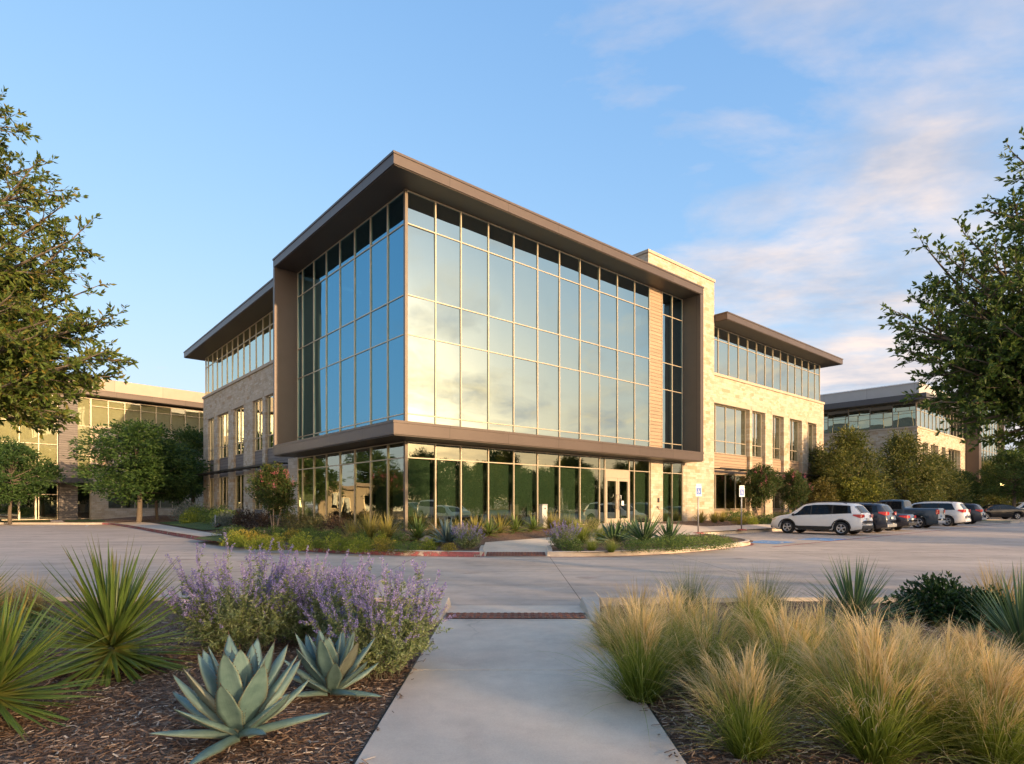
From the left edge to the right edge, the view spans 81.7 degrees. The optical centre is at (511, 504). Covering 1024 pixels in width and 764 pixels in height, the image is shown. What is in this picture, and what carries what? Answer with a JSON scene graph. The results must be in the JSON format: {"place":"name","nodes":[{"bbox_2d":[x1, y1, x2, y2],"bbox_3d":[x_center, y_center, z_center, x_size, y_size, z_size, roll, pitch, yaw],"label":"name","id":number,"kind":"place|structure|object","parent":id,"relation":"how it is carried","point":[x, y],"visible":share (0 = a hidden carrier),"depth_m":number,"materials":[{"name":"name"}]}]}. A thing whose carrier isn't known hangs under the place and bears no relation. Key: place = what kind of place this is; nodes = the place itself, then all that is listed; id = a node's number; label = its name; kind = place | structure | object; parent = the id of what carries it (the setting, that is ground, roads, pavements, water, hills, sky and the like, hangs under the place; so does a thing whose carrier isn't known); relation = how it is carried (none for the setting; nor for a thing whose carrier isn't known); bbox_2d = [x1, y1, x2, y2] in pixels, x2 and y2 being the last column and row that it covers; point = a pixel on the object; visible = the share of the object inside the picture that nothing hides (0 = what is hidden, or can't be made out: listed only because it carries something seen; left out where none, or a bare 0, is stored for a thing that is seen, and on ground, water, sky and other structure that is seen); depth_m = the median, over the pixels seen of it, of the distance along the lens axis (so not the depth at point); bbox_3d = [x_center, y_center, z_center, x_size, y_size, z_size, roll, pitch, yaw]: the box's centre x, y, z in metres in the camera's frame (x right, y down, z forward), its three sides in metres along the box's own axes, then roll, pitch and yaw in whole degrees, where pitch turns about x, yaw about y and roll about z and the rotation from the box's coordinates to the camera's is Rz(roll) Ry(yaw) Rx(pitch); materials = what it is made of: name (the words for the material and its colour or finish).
{"place":"outdoors","nodes":[
{"label":"outdoors","id":0,"kind":"place"},
{"bbox_2d":[1,566,71,617],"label":"bunch grass","id":1,"kind":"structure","parent":0,"point":[39,600],"depth_m":7.85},
{"bbox_2d":[120,522,221,535],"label":"side path","id":2,"kind":"structure","parent":0,"point":[168,528],"depth_m":34.33,"materials":[{"name":"concrete"}]},
{"bbox_2d":[158,521,243,529],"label":"lawn","id":3,"kind":"structure","parent":0,"point":[199,525],"depth_m":35.72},
{"bbox_2d":[0,600,438,763],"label":"mulch bed","id":4,"kind":"object","parent":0,"point":[90,750],"visible":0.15,"depth_m":4.22,"materials":[{"name":"wood"}]},
{"bbox_2d":[0,556,50,650],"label":"yucca","id":5,"kind":"object","parent":4,"relation":"on","point":[15,601],"visible":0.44,"depth_m":6.03,"materials":[{"name":"green plant"}]},
{"bbox_2d":[0,608,76,642],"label":"shrub","id":6,"kind":"object","parent":4,"relation":"on","point":[31,622],"visible":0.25,"depth_m":6.57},
{"bbox_2d":[0,576,114,741],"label":"yucca","id":7,"kind":"object","parent":4,"relation":"on","point":[15,663],"visible":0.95,"depth_m":4.11,"materials":[{"name":"green plant"}]},
{"bbox_2d":[0,87,138,439],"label":"oak tree","id":8,"kind":"object","parent":4,"relation":"on","point":[32,371],"visible":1,"depth_m":8.78,"materials":[{"name":"green plant"}]},
{"bbox_2d":[7,534,215,690],"bbox_3d":[-3.551,1.048,5.223,1.812,1.619,1.778,0,0,-29],"label":"yucca","id":9,"kind":"object","parent":4,"relation":"on","point":[115,617],"visible":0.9,"depth_m":5.14,"materials":[{"name":"green plant"}]},
{"bbox_2d":[148,630,332,763],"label":"agave","id":10,"kind":"object","parent":4,"relation":"on","point":[237,699],"visible":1,"depth_m":3.74,"materials":[{"name":"plant"}]},
{"bbox_2d":[149,532,331,656],"bbox_3d":[-2.717,0.896,5.994,1.618,1.216,1.500,0,0,-33],"label":"russian sage","id":11,"kind":"object","parent":4,"relation":"on","point":[268,614],"visible":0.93,"depth_m":5.79,"materials":[{"name":"purple plant"}]},
{"bbox_2d":[236,542,372,645],"bbox_3d":[-2.254,0.973,6.553,1.396,1.131,1.420,0,0,16],"label":"russian sage","id":12,"kind":"object","parent":4,"relation":"on","point":[318,611],"visible":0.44,"depth_m":6.32,"materials":[{"name":"purple plant"}]},
{"bbox_2d":[282,629,382,697],"bbox_3d":[-1.481,1.278,4.822,0.851,0.555,0.890,0,0,-19],"label":"agave","id":13,"kind":"object","parent":4,"relation":"on","point":[330,666],"visible":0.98,"depth_m":4.76,"materials":[{"name":"plant"}]},
{"bbox_2d":[297,553,455,678],"bbox_3d":[-1.248,1.029,5.585,1.453,1.132,1.315,0,0,38],"label":"russian sage","id":14,"kind":"object","parent":4,"relation":"on","point":[398,635],"visible":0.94,"depth_m":5.38,"materials":[{"name":"purple plant"}]},
{"bbox_2d":[348,509,382,538],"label":"bunch grass","id":15,"kind":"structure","parent":0,"point":[366,525],"depth_m":20.92,"materials":[{"name":"green plant"}]},
{"bbox_2d":[368,512,405,538],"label":"bunch grass","id":16,"kind":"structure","parent":0,"point":[387,529],"depth_m":20.80,"materials":[{"name":"plant"}]},
{"bbox_2d":[50,515,770,551],"bbox_3d":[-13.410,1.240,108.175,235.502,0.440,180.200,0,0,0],"label":"mulch bed","id":17,"kind":"object","parent":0,"point":[533,534],"visible":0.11,"depth_m":24.79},
{"bbox_2d":[63,418,212,521],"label":"shade tree","id":18,"kind":"object","parent":17,"relation":"on","point":[137,481],"visible":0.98,"depth_m":44.06,"materials":[{"name":"green plant"}]},
{"bbox_2d":[119,440,202,518],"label":"shade tree","id":19,"kind":"object","parent":17,"relation":"on","point":[195,493],"visible":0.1,"depth_m":48.55,"materials":[{"name":"green plant"}]},
{"bbox_2d":[164,423,202,512],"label":"shade tree","id":20,"kind":"object","parent":17,"relation":"on","point":[193,436],"visible":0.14,"depth_m":53.48,"materials":[{"name":"green plant"}]},
{"bbox_2d":[228,506,258,528],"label":"shrub","id":21,"kind":"object","parent":17,"relation":"on","point":[238,519],"visible":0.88,"depth_m":30.17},
{"bbox_2d":[243,461,300,530],"bbox_3d":[-10.796,-0.341,26.628,2.448,3.316,2.251,0,0,-36],"label":"crape myrtle","id":22,"kind":"object","parent":17,"relation":"on","point":[268,482],"visible":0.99,"depth_m":26.30,"materials":[{"name":"green plant"}]},
{"bbox_2d":[287,531,314,551],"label":"groundcover","id":23,"kind":"object","parent":17,"relation":"on","point":[300,547],"visible":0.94,"depth_m":19.09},
{"bbox_2d":[320,531,349,550],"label":"groundcover","id":24,"kind":"object","parent":17,"relation":"on","point":[336,546],"visible":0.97,"depth_m":19.07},
{"bbox_2d":[344,533,375,552],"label":"groundcover","id":25,"kind":"object","parent":17,"relation":"on","point":[360,547],"visible":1,"depth_m":18.45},
{"bbox_2d":[369,536,397,552],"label":"groundcover","id":26,"kind":"object","parent":17,"relation":"on","point":[381,547],"visible":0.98,"depth_m":18.67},
{"bbox_2d":[398,513,440,541],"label":"yucca","id":27,"kind":"object","parent":17,"relation":"on","point":[418,533],"visible":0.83,"depth_m":20.72,"materials":[{"name":"green plant"}]},
{"bbox_2d":[427,516,467,542],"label":"agave","id":28,"kind":"object","parent":17,"relation":"on","point":[446,532],"visible":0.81,"depth_m":20.20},
{"bbox_2d":[450,521,484,548],"bbox_3d":[-1.476,1.007,19.364,1.230,0.927,1.021,0,0,-37],"label":"russian sage","id":29,"kind":"object","parent":17,"relation":"on","point":[468,542],"visible":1,"depth_m":19.17,"materials":[{"name":"purple plant"}]},
{"bbox_2d":[543,519,581,548],"bbox_3d":[1.693,0.976,19.388,1.094,0.994,1.317,0,0,-23],"label":"russian sage","id":30,"kind":"object","parent":17,"relation":"on","point":[558,539],"visible":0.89,"depth_m":19.25,"materials":[{"name":"purple plant"}]},
{"bbox_2d":[593,515,632,542],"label":"agave","id":31,"kind":"object","parent":17,"relation":"on","point":[611,531],"visible":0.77,"depth_m":21.25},
{"bbox_2d":[615,538,661,552],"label":"groundcover","id":32,"kind":"object","parent":17,"relation":"on","point":[641,542],"visible":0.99,"depth_m":18.41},
{"bbox_2d":[614,510,674,543],"bbox_3d":[4.700,0.752,21.094,2.308,1.245,2.226,0,0,8],"label":"agave","id":33,"kind":"object","parent":17,"relation":"on","point":[639,534],"visible":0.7,"depth_m":20.92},
{"bbox_2d":[639,534,686,552],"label":"groundcover","id":34,"kind":"object","parent":17,"relation":"on","point":[664,545],"visible":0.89,"depth_m":18.96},
{"bbox_2d":[654,517,689,542],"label":"agave","id":35,"kind":"object","parent":17,"relation":"on","point":[669,527],"visible":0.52,"depth_m":21.28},
{"bbox_2d":[661,533,709,550],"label":"groundcover","id":36,"kind":"object","parent":17,"relation":"on","point":[689,539],"visible":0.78,"depth_m":19.23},
{"bbox_2d":[689,532,737,549],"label":"groundcover","id":37,"kind":"object","parent":17,"relation":"on","point":[716,537],"visible":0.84,"depth_m":19.82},
{"bbox_2d":[735,462,785,518],"bbox_3d":[16.599,-0.855,39.381,2.977,4.032,2.737,0,0,41],"label":"crape myrtle","id":38,"kind":"object","parent":17,"relation":"on","point":[759,486],"visible":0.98,"depth_m":39.10,"materials":[{"name":"green plant"}]},
{"bbox_2d":[776,467,815,512],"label":"crape myrtle","id":39,"kind":"object","parent":17,"relation":"on","point":[799,486],"visible":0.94,"depth_m":41.02,"materials":[{"name":"green plant"}]},
{"bbox_2d":[804,476,838,504],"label":"shrub","id":40,"kind":"object","parent":17,"relation":"on","point":[824,486],"visible":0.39,"depth_m":42.91,"materials":[{"name":"green plant"}]},
{"bbox_2d":[807,441,844,503],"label":"cedar tree","id":41,"kind":"object","parent":17,"relation":"on","point":[815,450],"visible":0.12,"depth_m":49.08,"materials":[{"name":"green plant"}]},
{"bbox_2d":[796,423,900,502],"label":"cedar tree","id":42,"kind":"object","parent":17,"relation":"on","point":[842,455],"visible":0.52,"depth_m":45.58,"materials":[{"name":"green plant"}]},
{"bbox_2d":[829,476,883,502],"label":"shrub","id":43,"kind":"object","parent":17,"relation":"on","point":[850,490],"visible":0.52,"depth_m":43.56,"materials":[{"name":"green plant"}]},
{"bbox_2d":[864,428,955,503],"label":"cedar tree","id":44,"kind":"object","parent":17,"relation":"on","point":[901,447],"visible":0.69,"depth_m":48.91,"materials":[{"name":"green plant"}]},
{"bbox_2d":[965,458,1020,506],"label":"cedar tree","id":45,"kind":"object","parent":17,"relation":"on","point":[990,499],"visible":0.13,"depth_m":69.87,"materials":[{"name":"green plant"}]},
{"bbox_2d":[0,521,1023,620],"bbox_3d":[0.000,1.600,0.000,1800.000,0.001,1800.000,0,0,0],"label":"road","id":46,"kind":"structure","parent":0,"point":[556,581],"depth_m":16.06,"materials":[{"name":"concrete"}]},
{"bbox_2d":[0,435,67,523],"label":"shade tree","id":47,"kind":"object","parent":46,"relation":"on","point":[10,492],"visible":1,"depth_m":46.00,"materials":[{"name":"green plant"}]},
{"bbox_2d":[0,379,204,520],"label":"office building","id":48,"kind":"structure","parent":46,"relation":"on","point":[120,401],"depth_m":55.98,"materials":[{"name":"stone"}]},
{"bbox_2d":[108,493,184,507],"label":"window","id":49,"kind":"structure","parent":48,"relation":"in","point":[166,504],"depth_m":58.97,"materials":[{"name":"glass"}]},
{"bbox_2d":[0,595,431,606],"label":"kerb","id":50,"kind":"structure","parent":46,"relation":"on","point":[69,598],"depth_m":9.18,"materials":[{"name":"concrete"}]},
{"bbox_2d":[0,522,484,556],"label":"kerb","id":51,"kind":"structure","parent":46,"relation":"on","point":[466,554],"depth_m":19.65,"materials":[{"name":"concrete"}]},
{"bbox_2d":[183,150,842,529],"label":"office building","id":52,"kind":"structure","parent":46,"relation":"on","point":[399,336],"depth_m":29.31,"materials":[{"name":"glass"}]},
{"bbox_2d":[219,413,227,458],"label":"window","id":53,"kind":"structure","parent":52,"relation":"in","point":[223,419],"depth_m":44.32,"materials":[{"name":"glass"}]},
{"bbox_2d":[219,476,227,508],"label":"window","id":54,"kind":"structure","parent":52,"relation":"in","point":[223,481],"depth_m":44.32,"materials":[{"name":"glass"}]},
{"bbox_2d":[235,406,243,455],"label":"window","id":55,"kind":"structure","parent":52,"relation":"in","point":[239,413],"depth_m":41.36,"materials":[{"name":"glass"}]},
{"bbox_2d":[235,474,243,508],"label":"window","id":56,"kind":"structure","parent":52,"relation":"in","point":[239,479],"depth_m":41.36,"materials":[{"name":"glass"}]},
{"bbox_2d":[255,399,261,451],"bbox_3d":[-16.193,-5.098,38.096,0.130,3.275,1.870,0,0,-41],"label":"window","id":57,"kind":"structure","parent":52,"relation":"in","point":[258,404],"depth_m":38.32,"materials":[{"name":"glass"}]},
{"bbox_2d":[267,395,272,448],"bbox_3d":[-13.773,-5.098,35.297,0.130,3.275,4.370,0,0,-41],"label":"window","id":58,"kind":"structure","parent":52,"relation":"in","point":[269,398],"depth_m":36.62,"materials":[{"name":"glass"}]},
{"bbox_2d":[605,478,617,522],"bbox_3d":[5.344,-0.195,31.681,0.985,2.450,0.188,0,0,-41],"label":"entrance door","id":59,"kind":"structure","parent":52,"relation":"in","point":[611,484],"depth_m":31.74,"materials":[{"name":"metal"}]},
{"bbox_2d":[618,478,628,522],"bbox_3d":[6.105,-0.195,32.338,0.985,2.450,0.188,0,0,-41],"label":"entrance door","id":60,"kind":"structure","parent":52,"relation":"in","point":[623,484],"depth_m":32.41,"materials":[{"name":"glass"}]},
{"bbox_2d":[714,404,745,455],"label":"window","id":61,"kind":"structure","parent":52,"relation":"in","point":[729,423],"depth_m":41.00,"materials":[{"name":"glass"}]},
{"bbox_2d":[714,474,745,508],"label":"window","id":62,"kind":"structure","parent":52,"relation":"in","point":[725,485],"depth_m":40.83,"materials":[{"name":"glass"}]},
{"bbox_2d":[752,412,761,457],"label":"window","id":63,"kind":"structure","parent":52,"relation":"in","point":[756,417],"depth_m":43.52,"materials":[{"name":"glass"}]},
{"bbox_2d":[773,416,779,459],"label":"window","id":64,"kind":"structure","parent":52,"relation":"in","point":[776,420],"depth_m":45.58,"materials":[{"name":"glass"}]},
{"bbox_2d":[790,420,797,461],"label":"window","id":65,"kind":"structure","parent":52,"relation":"in","point":[793,424],"depth_m":47.57,"materials":[{"name":"glass"}]},
{"bbox_2d":[445,612,585,617],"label":"tactile paving","id":66,"kind":"structure","parent":46,"relation":"on","point":[513,615],"depth_m":8.37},
{"bbox_2d":[443,606,588,619],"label":"kerb ramp","id":67,"kind":"structure","parent":46,"relation":"on","point":[515,609],"depth_m":8.94,"materials":[{"name":"concrete"}]},
{"bbox_2d":[547,534,750,556],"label":"kerb","id":68,"kind":"structure","parent":46,"relation":"on","point":[583,554],"depth_m":18.50,"materials":[{"name":"concrete"}]},
{"bbox_2d":[599,595,1014,606],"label":"kerb","id":69,"kind":"structure","parent":46,"relation":"on","point":[805,598],"depth_m":9.14,"materials":[{"name":"concrete"}]},
{"bbox_2d":[771,501,873,534],"bbox_3d":[16.824,0.715,32.327,2.214,1.769,4.775,0,0,-41],"label":"suv","id":70,"kind":"object","parent":46,"relation":"on","point":[839,518],"visible":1,"depth_m":31.29,"materials":[{"name":"white paint"}]},
{"bbox_2d":[814,502,896,532],"bbox_3d":[19.708,0.721,34.794,2.214,1.758,4.675,0,0,-41],"label":"suv","id":71,"kind":"object","parent":46,"relation":"on","point":[883,517],"visible":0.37,"depth_m":32.97,"materials":[{"name":"blue paint"}]},
{"bbox_2d":[884,510,916,530],"bbox_3d":[22.628,0.858,37.562,2.174,1.484,4.825,0,0,-41],"label":"sedan","id":72,"kind":"object","parent":46,"relation":"on","point":[905,520],"visible":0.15,"depth_m":35.57,"materials":[{"name":"paint"}]},
{"bbox_2d":[877,499,945,527],"bbox_3d":[26.718,0.618,41.526,2.334,1.965,5.775,0,0,-41],"label":"pickup truck","id":73,"kind":"object","parent":46,"relation":"on","point":[930,517],"visible":0.52,"depth_m":39.62,"materials":[{"name":"blue paint"}]},
{"bbox_2d":[820,381,1004,504],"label":"office building","id":74,"kind":"structure","parent":46,"relation":"on","point":[878,413],"depth_m":61.63,"materials":[{"name":"stone"}]},
{"bbox_2d":[912,501,970,525],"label":"suv","id":75,"kind":"object","parent":46,"relation":"on","point":[956,513],"visible":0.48,"depth_m":43.40,"materials":[{"name":"white paint"}]},
{"bbox_2d":[907,449,978,503],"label":"cedar tree","id":76,"kind":"object","parent":46,"relation":"on","point":[955,490],"visible":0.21,"depth_m":50.40,"materials":[{"name":"green plant"}]},
{"bbox_2d":[964,503,986,523],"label":"suv","id":77,"kind":"object","parent":46,"relation":"on","point":[978,513],"visible":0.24,"depth_m":47.84,"materials":[{"name":"grey paint"}]},
{"bbox_2d":[0,0,1023,449],"label":"sky","id":78,"kind":"structure","parent":0,"point":[789,155],"materials":[{"name":"blue"}]},
{"bbox_2d":[355,621,685,763],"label":"footpath","id":79,"kind":"structure","parent":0,"point":[481,692],"depth_m":4.56,"materials":[{"name":"concrete"}]},
{"bbox_2d":[353,621,687,763],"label":"path edging","id":80,"kind":"object","parent":79,"relation":"on","point":[409,673],"visible":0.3,"depth_m":4.29,"materials":[{"name":"metal"}]},
{"bbox_2d":[481,522,774,556],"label":"entrance path","id":81,"kind":"structure","parent":0,"point":[533,545],"depth_m":22.21,"materials":[{"name":"concrete"}]},
{"bbox_2d":[642,561,729,620],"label":"bunch grass","id":82,"kind":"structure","parent":0,"point":[691,593],"depth_m":7.39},
{"bbox_2d":[718,562,822,626],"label":"bunch grass","id":83,"kind":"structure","parent":0,"point":[769,586],"depth_m":7.22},
{"bbox_2d":[593,601,1023,763],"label":"mulch bed","id":84,"kind":"object","parent":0,"point":[696,747],"visible":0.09,"depth_m":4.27,"materials":[{"name":"wood"}]},
{"bbox_2d":[580,597,599,622],"bbox_3d":[1.219,1.518,8.592,0.328,0.164,1.375,0,0,0],"label":"kerb flare","id":85,"kind":"object","parent":84,"relation":"on","point":[585,607],"visible":0.57,"depth_m":8.77,"materials":[{"name":"concrete"}]},
{"bbox_2d":[572,594,640,649],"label":"feather grass","id":86,"kind":"object","parent":84,"relation":"on","point":[610,616],"depth_m":6.49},
{"bbox_2d":[525,585,729,740],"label":"feather grass","id":87,"kind":"object","parent":84,"relation":"on","point":[637,664],"depth_m":4.69,"materials":[{"name":"plant"}]},
{"bbox_2d":[579,575,691,639],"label":"bunch grass","id":88,"kind":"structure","parent":84,"relation":"on","point":[643,600],"depth_m":6.91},
{"bbox_2d":[597,573,744,667],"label":"feather grass","id":89,"kind":"object","parent":84,"relation":"on","point":[677,599],"depth_m":5.75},
{"bbox_2d":[609,582,811,698],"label":"feather grass","id":90,"kind":"object","parent":84,"relation":"on","point":[708,646],"depth_m":4.91,"materials":[{"name":"plant"}]},
{"bbox_2d":[629,631,842,763],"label":"feather grass","id":91,"kind":"object","parent":84,"relation":"on","point":[739,730],"depth_m":3.67,"materials":[{"name":"plant"}]},
{"bbox_2d":[691,572,815,654],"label":"feather grass","id":92,"kind":"object","parent":84,"relation":"on","point":[750,602],"depth_m":6.13,"materials":[{"name":"plant"}]},
{"bbox_2d":[690,586,883,724],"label":"feather grass","id":93,"kind":"object","parent":84,"relation":"on","point":[805,634],"depth_m":4.56,"materials":[{"name":"plant"}]},
{"bbox_2d":[751,592,904,688],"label":"feather grass","id":94,"kind":"object","parent":84,"relation":"on","point":[819,611],"depth_m":4.91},
{"bbox_2d":[692,590,1023,763],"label":"feather grass","id":95,"kind":"object","parent":84,"relation":"on","point":[877,730],"depth_m":3.43,"materials":[{"name":"plant"}]},
{"bbox_2d":[790,551,931,641],"bbox_3d":[3.803,1.018,6.563,1.380,1.026,1.386,0,0,23],"label":"yucca","id":96,"kind":"object","parent":84,"relation":"on","point":[847,592],"visible":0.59,"depth_m":6.50,"materials":[{"name":"plant"}]},
{"bbox_2d":[807,614,1023,763],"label":"feather grass","id":97,"kind":"object","parent":84,"relation":"on","point":[947,649],"depth_m":3.55,"materials":[{"name":"plant"}]},
{"bbox_2d":[844,609,993,699],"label":"feather grass","id":98,"kind":"object","parent":84,"relation":"on","point":[906,630],"depth_m":4.62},
{"bbox_2d":[881,570,980,628],"bbox_3d":[5.243,1.184,7.473,1.113,0.755,1.051,0,0,17],"label":"shrub","id":99,"kind":"object","parent":84,"relation":"on","point":[924,597],"visible":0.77,"depth_m":7.32,"materials":[{"name":"plant"}]},
{"bbox_2d":[843,631,1023,763],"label":"feather grass","id":100,"kind":"object","parent":84,"relation":"on","point":[996,738],"depth_m":3.33,"materials":[{"name":"plant"}]},
{"bbox_2d":[877,126,1023,454],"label":"oak tree","id":101,"kind":"object","parent":84,"relation":"on","point":[988,367],"visible":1,"depth_m":7.88,"materials":[{"name":"green plant"}]},
{"bbox_2d":[896,617,1023,706],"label":"feather grass","id":102,"kind":"object","parent":84,"relation":"on","point":[971,640],"depth_m":4.35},
{"bbox_2d":[932,584,1016,631],"bbox_3d":[5.540,1.236,7.128,0.890,0.604,0.840,0,0,23],"label":"shrub","id":103,"kind":"object","parent":84,"relation":"on","point":[975,609],"visible":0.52,"depth_m":7.01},
{"bbox_2d":[938,562,1023,665],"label":"yucca","id":104,"kind":"object","parent":84,"relation":"on","point":[1014,624],"visible":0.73,"depth_m":5.19,"materials":[{"name":"plant"}]},
{"bbox_2d":[949,558,1022,607],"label":"bunch grass","id":105,"kind":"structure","parent":0,"point":[995,584],"depth_m":7.95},
{"bbox_2d":[989,517,1023,518],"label":"street","id":106,"kind":"structure","parent":0,"point":[1002,518],"depth_m":63.91,"materials":[{"name":"asphalt"}]},
{"bbox_2d":[950,468,987,505],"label":"shade tree","id":107,"kind":"object","parent":106,"relation":"on","point":[976,487],"visible":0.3,"depth_m":64.85,"materials":[{"name":"green plant"}]},
{"bbox_2d":[974,445,1023,518],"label":"shade tree","id":108,"kind":"object","parent":106,"relation":"on","point":[1002,470],"visible":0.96,"depth_m":61.81,"materials":[{"name":"green plant"}]},
{"bbox_2d":[983,504,1023,518],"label":"sedan","id":109,"kind":"object","parent":106,"relation":"on","point":[1004,511],"visible":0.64,"depth_m":59.11,"materials":[{"name":"black paint"}]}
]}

